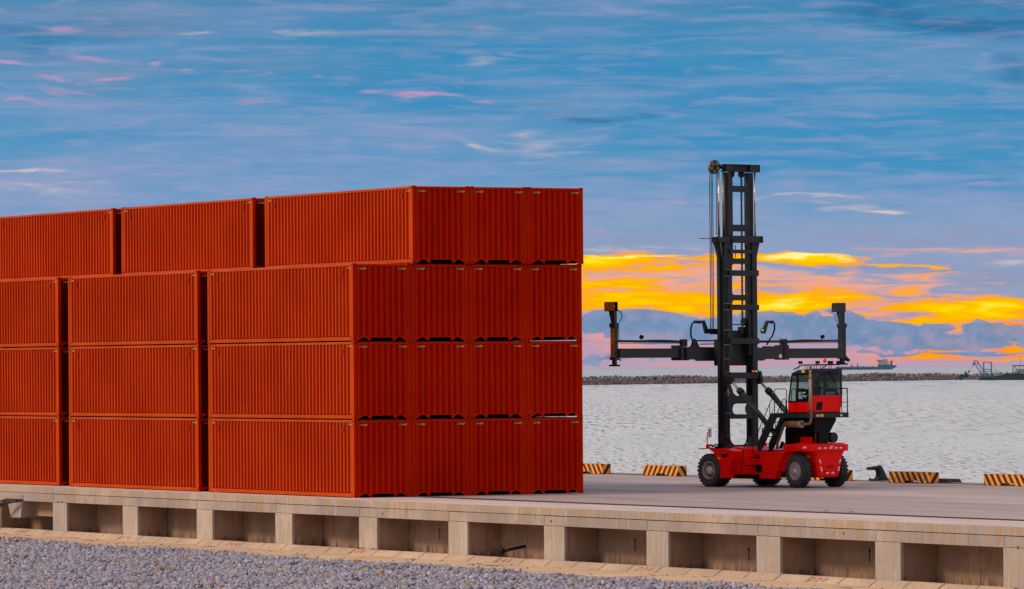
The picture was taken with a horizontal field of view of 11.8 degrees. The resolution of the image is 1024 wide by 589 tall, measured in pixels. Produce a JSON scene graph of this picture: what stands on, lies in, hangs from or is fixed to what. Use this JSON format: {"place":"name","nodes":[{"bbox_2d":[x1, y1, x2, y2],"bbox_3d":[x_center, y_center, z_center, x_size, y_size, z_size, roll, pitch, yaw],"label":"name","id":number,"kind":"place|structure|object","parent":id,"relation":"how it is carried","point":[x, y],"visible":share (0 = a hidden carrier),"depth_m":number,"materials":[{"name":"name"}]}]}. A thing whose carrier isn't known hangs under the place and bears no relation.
{"place":"outdoors","nodes":[
{"label":"outdoors","id":0,"kind":"place"},
{"bbox_2d":[4,533,882,588],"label":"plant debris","id":1,"kind":"object","parent":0,"point":[414,559],"visible":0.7,"depth_m":174.55,"materials":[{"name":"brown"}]},
{"bbox_2d":[0,0,1023,369],"bbox_3d":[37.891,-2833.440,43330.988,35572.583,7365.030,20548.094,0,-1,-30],"label":"sky","id":2,"kind":"structure","parent":0,"point":[880,142],"depth_m":47891.59,"materials":[{"name":"blue"}]},
{"bbox_2d":[427,472,1023,519],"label":"quay deck","id":3,"kind":"structure","parent":0,"point":[971,500],"depth_m":181.46,"materials":[{"name":"concrete"}]},
{"bbox_2d":[388,418,469,495],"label":"shipping container","id":4,"kind":"object","parent":3,"relation":"on","point":[440,456],"visible":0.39,"depth_m":184.79,"materials":[{"name":"red metal"}]},
{"bbox_2d":[357,341,468,418],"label":"shipping container","id":5,"kind":"object","parent":4,"relation":"on","point":[440,378],"visible":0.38,"depth_m":184.84,"materials":[{"name":"red metal"}]},
{"bbox_2d":[297,263,468,342],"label":"shipping container","id":6,"kind":"object","parent":5,"relation":"on","point":[439,302],"visible":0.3,"depth_m":184.88,"materials":[{"name":"red metal"}]},
{"bbox_2d":[265,185,469,267],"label":"shipping container","id":7,"kind":"object","parent":6,"relation":"on","point":[415,224],"visible":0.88,"depth_m":187.09,"materials":[{"name":"red metal"}]},
{"bbox_2d":[462,417,526,494],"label":"shipping container","id":8,"kind":"object","parent":3,"relation":"on","point":[497,455],"visible":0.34,"depth_m":186.00,"materials":[{"name":"red metal"}]},
{"bbox_2d":[469,341,526,417],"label":"shipping container","id":9,"kind":"object","parent":8,"relation":"on","point":[497,378],"visible":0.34,"depth_m":186.05,"materials":[{"name":"red metal"}]},
{"bbox_2d":[454,264,525,340],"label":"shipping container","id":10,"kind":"object","parent":9,"relation":"on","point":[497,301],"visible":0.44,"depth_m":186.09,"materials":[{"name":"red metal"}]},
{"bbox_2d":[455,186,526,263],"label":"shipping container","id":11,"kind":"object","parent":10,"relation":"on","point":[498,224],"visible":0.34,"depth_m":186.01,"materials":[{"name":"red metal"}]},
{"bbox_2d":[498,417,582,493],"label":"shipping container","id":12,"kind":"object","parent":3,"relation":"on","point":[554,454],"visible":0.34,"depth_m":187.21,"materials":[{"name":"red metal"}]},
{"bbox_2d":[526,340,582,416],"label":"shipping container","id":13,"kind":"object","parent":12,"relation":"on","point":[553,378],"visible":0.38,"depth_m":187.28,"materials":[{"name":"red metal"}]},
{"bbox_2d":[496,264,581,340],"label":"shipping container","id":14,"kind":"object","parent":13,"relation":"on","point":[553,301],"visible":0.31,"depth_m":187.35,"materials":[{"name":"red metal"}]},
{"bbox_2d":[519,187,583,263],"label":"shipping container","id":15,"kind":"object","parent":14,"relation":"on","point":[554,225],"visible":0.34,"depth_m":187.22,"materials":[{"name":"red metal"}]},
{"bbox_2d":[583,462,610,473],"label":"wheel stop","id":16,"kind":"object","parent":3,"relation":"on","point":[597,468],"visible":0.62,"depth_m":221.40,"materials":[{"name":"concrete"}]},
{"bbox_2d":[643,463,686,475],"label":"wheel stop","id":17,"kind":"object","parent":3,"relation":"on","point":[659,470],"visible":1,"depth_m":216.41,"materials":[{"name":"concrete"}]},
{"bbox_2d":[397,473,1023,520],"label":"deck joint","id":18,"kind":"object","parent":3,"relation":"in","point":[734,508],"depth_m":166.54,"materials":[{"name":"grey"}]},
{"bbox_2d":[604,160,849,487],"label":"container handler","id":19,"kind":"object","parent":3,"relation":"on","point":[803,454],"visible":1,"depth_m":196.63,"materials":[{"name":"metal"}]},
{"bbox_2d":[812,368,841,395],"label":"rear window frame","id":20,"kind":"structure","parent":19,"relation":"in","point":[834,369],"depth_m":193.49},
{"bbox_2d":[814,371,840,394],"label":"window pane","id":21,"kind":"structure","parent":19,"relation":"in","point":[824,384],"depth_m":193.61,"materials":[{"name":"clear glass"}]},
{"bbox_2d":[810,470,852,480],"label":"wheel stop","id":22,"kind":"object","parent":3,"relation":"on","point":[850,475],"visible":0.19,"depth_m":204.22,"materials":[{"name":"concrete"}]},
{"bbox_2d":[866,465,888,480],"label":"bollard","id":23,"kind":"object","parent":3,"relation":"on","point":[881,475],"visible":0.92,"depth_m":204.49,"materials":[{"name":"metal"}]},
{"bbox_2d":[889,471,938,483],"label":"wheel stop","id":24,"kind":"object","parent":3,"relation":"on","point":[911,477],"visible":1,"depth_m":199.60,"materials":[{"name":"yellow concrete"}]},
{"bbox_2d":[939,478,961,482],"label":"fender pad","id":25,"kind":"object","parent":3,"relation":"on","point":[944,480],"visible":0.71,"depth_m":200.12,"materials":[{"name":"rubber"}]},
{"bbox_2d":[984,474,1023,485],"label":"wheel stop","id":26,"kind":"object","parent":3,"relation":"on","point":[1003,479],"visible":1,"depth_m":194.23,"materials":[{"name":"yellow concrete"}]},
{"bbox_2d":[530,367,1023,482],"bbox_3d":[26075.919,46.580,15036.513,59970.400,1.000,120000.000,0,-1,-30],"label":"sea","id":27,"kind":"structure","parent":0,"point":[970,431],"depth_m":715.07,"materials":[{"name":"liquid"}]},
{"bbox_2d":[582,372,1023,384],"bbox_3d":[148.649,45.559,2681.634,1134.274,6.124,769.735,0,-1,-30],"label":"breakwater","id":28,"kind":"object","parent":27,"relation":"in","point":[655,379],"visible":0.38,"depth_m":2647.94,"materials":[{"name":"stone"}]},
{"bbox_2d":[835,354,896,369],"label":"tanker ship","id":29,"kind":"object","parent":27,"relation":"on","point":[883,364],"visible":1,"depth_m":14488.35,"materials":[{"name":"grey metal"}]},
{"bbox_2d":[958,360,1023,379],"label":"dredger","id":30,"kind":"object","parent":27,"relation":"on","point":[1016,376],"visible":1,"depth_m":2776.02,"materials":[{"name":"grey metal"}]},
{"bbox_3d":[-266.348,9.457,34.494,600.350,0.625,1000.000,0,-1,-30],"label":"ground","id":31,"kind":"structure","parent":0,"visible":0},
{"bbox_2d":[0,536,822,588],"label":"gravel","id":32,"kind":"structure","parent":31,"relation":"on","point":[53,564],"depth_m":159.59,"materials":[{"name":"grey gravel"}]},
{"bbox_2d":[0,533,905,588],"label":"gutter slab","id":33,"kind":"structure","parent":31,"relation":"on","point":[603,573],"depth_m":169.64,"materials":[{"name":"concrete"}]},
{"bbox_2d":[0,527,13,532],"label":"kerb block","id":34,"kind":"structure","parent":33,"relation":"on","point":[4,530],"depth_m":207.28,"materials":[{"name":"concrete"}]},
{"bbox_2d":[8,528,31,533],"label":"kerb block","id":35,"kind":"structure","parent":33,"relation":"on","point":[19,531],"depth_m":206.00,"materials":[{"name":"concrete"}]},
{"bbox_2d":[26,529,49,534],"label":"kerb block","id":36,"kind":"structure","parent":33,"relation":"on","point":[36,532],"depth_m":204.44,"materials":[{"name":"concrete"}]},
{"bbox_2d":[44,530,67,535],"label":"kerb block","id":37,"kind":"structure","parent":33,"relation":"on","point":[54,533],"depth_m":202.91,"materials":[{"name":"concrete"}]},
{"bbox_2d":[62,531,86,536],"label":"kerb block","id":38,"kind":"structure","parent":33,"relation":"on","point":[72,534],"depth_m":201.32,"materials":[{"name":"concrete"}]},
{"bbox_2d":[79,532,105,538],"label":"kerb block","id":39,"kind":"structure","parent":33,"relation":"on","point":[92,535],"depth_m":199.73,"materials":[{"name":"concrete"}]},
{"bbox_2d":[98,533,124,539],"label":"kerb block","id":40,"kind":"structure","parent":33,"relation":"on","point":[111,536],"depth_m":198.15,"materials":[{"name":"concrete"}]},
{"bbox_2d":[117,535,142,540],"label":"kerb block","id":41,"kind":"structure","parent":33,"relation":"on","point":[130,537],"depth_m":196.60,"materials":[{"name":"concrete"}]},
{"bbox_2d":[137,536,162,541],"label":"kerb block","id":42,"kind":"structure","parent":33,"relation":"on","point":[150,538],"depth_m":195.09,"materials":[{"name":"concrete"}]},
{"bbox_2d":[157,537,182,542],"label":"kerb block","id":43,"kind":"structure","parent":33,"relation":"on","point":[168,540],"depth_m":193.54,"materials":[{"name":"concrete"}]},
{"bbox_2d":[177,538,203,544],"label":"kerb block","id":44,"kind":"structure","parent":33,"relation":"on","point":[189,541],"depth_m":191.99,"materials":[{"name":"concrete"}]},
{"bbox_2d":[196,539,224,545],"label":"kerb block","id":45,"kind":"structure","parent":33,"relation":"on","point":[207,542],"depth_m":190.37,"materials":[{"name":"concrete"}]},
{"bbox_2d":[217,541,243,546],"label":"kerb block","id":46,"kind":"structure","parent":33,"relation":"on","point":[231,543],"depth_m":188.81,"materials":[{"name":"concrete"}]},
{"bbox_2d":[238,542,265,548],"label":"kerb block","id":47,"kind":"structure","parent":33,"relation":"on","point":[257,545],"depth_m":187.32,"materials":[{"name":"concrete"}]},
{"bbox_2d":[259,543,288,549],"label":"kerb block","id":48,"kind":"structure","parent":33,"relation":"on","point":[274,546],"depth_m":185.71,"materials":[{"name":"concrete"}]},
{"bbox_2d":[281,544,309,550],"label":"kerb block","id":49,"kind":"structure","parent":33,"relation":"on","point":[290,547],"depth_m":184.16,"materials":[{"name":"concrete"}]},
{"bbox_2d":[303,546,331,552],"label":"kerb block","id":50,"kind":"structure","parent":33,"relation":"on","point":[322,549],"depth_m":182.60,"materials":[{"name":"concrete"}]},
{"bbox_2d":[325,547,356,553],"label":"kerb block","id":51,"kind":"structure","parent":33,"relation":"on","point":[340,550],"depth_m":181.02,"materials":[{"name":"concrete"}]},
{"bbox_2d":[349,548,377,555],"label":"kerb block","id":52,"kind":"structure","parent":33,"relation":"on","point":[367,552],"depth_m":179.48,"materials":[{"name":"concrete"}]},
{"bbox_2d":[371,550,401,556],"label":"kerb block","id":53,"kind":"structure","parent":33,"relation":"on","point":[389,553],"depth_m":177.95,"materials":[{"name":"concrete"}]},
{"bbox_2d":[395,551,426,558],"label":"kerb block","id":54,"kind":"structure","parent":33,"relation":"on","point":[407,554],"depth_m":176.36,"materials":[{"name":"concrete"}]},
{"bbox_2d":[418,553,450,559],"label":"kerb block","id":55,"kind":"structure","parent":33,"relation":"on","point":[437,556],"depth_m":174.79,"materials":[{"name":"concrete"}]},
{"bbox_2d":[443,554,476,561],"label":"kerb block","id":56,"kind":"structure","parent":33,"relation":"on","point":[457,557],"depth_m":173.23,"materials":[{"name":"concrete"}]},
{"bbox_2d":[468,556,500,562],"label":"kerb block","id":57,"kind":"structure","parent":33,"relation":"on","point":[487,559],"depth_m":171.70,"materials":[{"name":"concrete"}]},
{"bbox_2d":[494,557,525,564],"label":"kerb block","id":58,"kind":"structure","parent":33,"relation":"on","point":[507,560],"depth_m":170.09,"materials":[{"name":"concrete"}]},
{"bbox_2d":[519,559,552,565],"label":"kerb block","id":59,"kind":"structure","parent":33,"relation":"on","point":[536,562],"depth_m":168.56,"materials":[{"name":"concrete"}]},
{"bbox_2d":[546,560,578,567],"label":"kerb block","id":60,"kind":"structure","parent":33,"relation":"on","point":[559,563],"depth_m":167.00,"materials":[{"name":"concrete"}]},
{"bbox_2d":[572,562,607,568],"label":"kerb block","id":61,"kind":"structure","parent":33,"relation":"on","point":[588,565],"depth_m":165.44,"materials":[{"name":"concrete"}]},
{"bbox_2d":[599,563,634,570],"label":"kerb block","id":62,"kind":"structure","parent":33,"relation":"on","point":[617,567],"depth_m":163.88,"materials":[{"name":"concrete"}]},
{"bbox_2d":[628,565,662,572],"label":"kerb block","id":63,"kind":"structure","parent":33,"relation":"on","point":[645,569],"depth_m":162.30,"materials":[{"name":"concrete"}]},
{"bbox_2d":[656,567,692,574],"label":"kerb block","id":64,"kind":"structure","parent":33,"relation":"on","point":[673,570],"depth_m":160.76,"materials":[{"name":"concrete"}]},
{"bbox_2d":[684,568,721,576],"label":"kerb block","id":65,"kind":"structure","parent":33,"relation":"on","point":[703,572],"depth_m":159.19,"materials":[{"name":"concrete"}]},
{"bbox_2d":[714,570,750,577],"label":"kerb block","id":66,"kind":"structure","parent":33,"relation":"on","point":[733,574],"depth_m":157.65,"materials":[{"name":"concrete"}]},
{"bbox_2d":[744,572,782,579],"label":"kerb block","id":67,"kind":"structure","parent":33,"relation":"on","point":[762,575],"depth_m":156.06,"materials":[{"name":"concrete"}]},
{"bbox_2d":[774,574,812,581],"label":"kerb block","id":68,"kind":"structure","parent":33,"relation":"on","point":[793,578],"depth_m":154.51,"materials":[{"name":"concrete"}]},
{"bbox_2d":[806,576,846,583],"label":"kerb block","id":69,"kind":"structure","parent":33,"relation":"on","point":[825,579],"depth_m":152.95,"materials":[{"name":"concrete"}]},
{"bbox_2d":[838,578,878,585],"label":"kerb block","id":70,"kind":"structure","parent":33,"relation":"on","point":[858,581],"depth_m":151.40,"materials":[{"name":"concrete"}]},
{"bbox_2d":[870,579,912,587],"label":"kerb block","id":71,"kind":"structure","parent":33,"relation":"on","point":[890,583],"depth_m":149.86,"materials":[{"name":"concrete"}]},
{"bbox_2d":[904,581,946,588],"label":"kerb block","id":72,"kind":"structure","parent":33,"relation":"on","point":[920,585],"depth_m":148.33,"materials":[{"name":"concrete"}]},
{"bbox_2d":[940,584,979,588],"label":"kerb block","id":73,"kind":"structure","parent":33,"relation":"on","point":[953,586],"depth_m":146.86,"materials":[{"name":"concrete"}]},
{"bbox_2d":[977,585,1016,588],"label":"kerb block","id":74,"kind":"structure","parent":33,"relation":"on","point":[989,587],"depth_m":145.35,"materials":[{"name":"concrete"}]},
{"bbox_2d":[0,483,1023,588],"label":"wharf wall","id":75,"kind":"structure","parent":31,"relation":"on","point":[980,552],"depth_m":167.96,"materials":[{"name":"concrete"}]},
{"bbox_2d":[0,498,22,506],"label":"mooring cables","id":76,"kind":"object","parent":75,"relation":"hanging from","point":[7,502],"visible":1,"depth_m":206.72,"materials":[{"name":"black plastic"}]},
{"bbox_2d":[0,415,94,485],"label":"shipping container","id":77,"kind":"object","parent":75,"relation":"on","point":[34,449],"visible":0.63,"depth_m":207.94,"materials":[{"name":"metal"}]},
{"bbox_2d":[0,347,68,415],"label":"shipping container","id":78,"kind":"object","parent":77,"relation":"on","point":[34,381],"visible":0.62,"depth_m":207.97,"materials":[{"name":"metal"}]},
{"bbox_2d":[0,277,81,347],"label":"shipping container","id":79,"kind":"object","parent":78,"relation":"on","point":[33,312],"visible":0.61,"depth_m":208.05,"materials":[{"name":"red metal"}]},
{"bbox_2d":[69,416,222,491],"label":"shipping container","id":80,"kind":"object","parent":75,"relation":"on","point":[167,453],"visible":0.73,"depth_m":199.06,"materials":[{"name":"metal"}]},
{"bbox_2d":[69,344,208,417],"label":"shipping container","id":81,"kind":"object","parent":80,"relation":"on","point":[151,381],"visible":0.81,"depth_m":199.11,"materials":[{"name":"metal"}]},
{"bbox_2d":[68,270,251,346],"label":"shipping container","id":82,"kind":"object","parent":81,"relation":"on","point":[167,308],"visible":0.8,"depth_m":199.18,"materials":[{"name":"red metal"}]},
{"bbox_2d":[208,418,411,497],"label":"shipping container","id":83,"kind":"object","parent":75,"relation":"on","point":[358,458],"visible":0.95,"depth_m":186.02,"materials":[{"name":"metal"}]},
{"bbox_2d":[208,341,411,419],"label":"shipping container","id":84,"kind":"object","parent":83,"relation":"on","point":[339,380],"visible":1,"depth_m":186.04,"materials":[{"name":"metal"}]},
{"bbox_2d":[207,263,410,343],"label":"shipping container","id":85,"kind":"object","parent":84,"relation":"on","point":[350,302],"visible":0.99,"depth_m":186.12,"materials":[{"name":"red metal"}]},
{"bbox_2d":[498,545,525,554],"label":"drain pipe","id":86,"kind":"object","parent":75,"relation":"attached to","point":[501,551],"visible":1,"depth_m":172.15,"materials":[{"name":"black plastic"}]},
{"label":"shipping container","id":87,"kind":"object","parent":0,"visible":0},
{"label":"shipping container","id":88,"kind":"object","parent":87,"relation":"on","visible":0},
{"bbox_2d":[121,197,264,273],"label":"shipping container","id":89,"kind":"object","parent":88,"relation":"on","point":[209,235],"visible":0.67,"depth_m":200.28,"materials":[{"name":"red metal"}]},
{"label":"shipping container","id":90,"kind":"object","parent":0,"visible":0},
{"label":"shipping container","id":91,"kind":"object","parent":90,"relation":"on","visible":0},
{"bbox_2d":[0,208,121,279],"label":"shipping container","id":92,"kind":"object","parent":91,"relation":"on","point":[68,244],"visible":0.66,"depth_m":211.54,"materials":[{"name":"red metal"}]}
]}

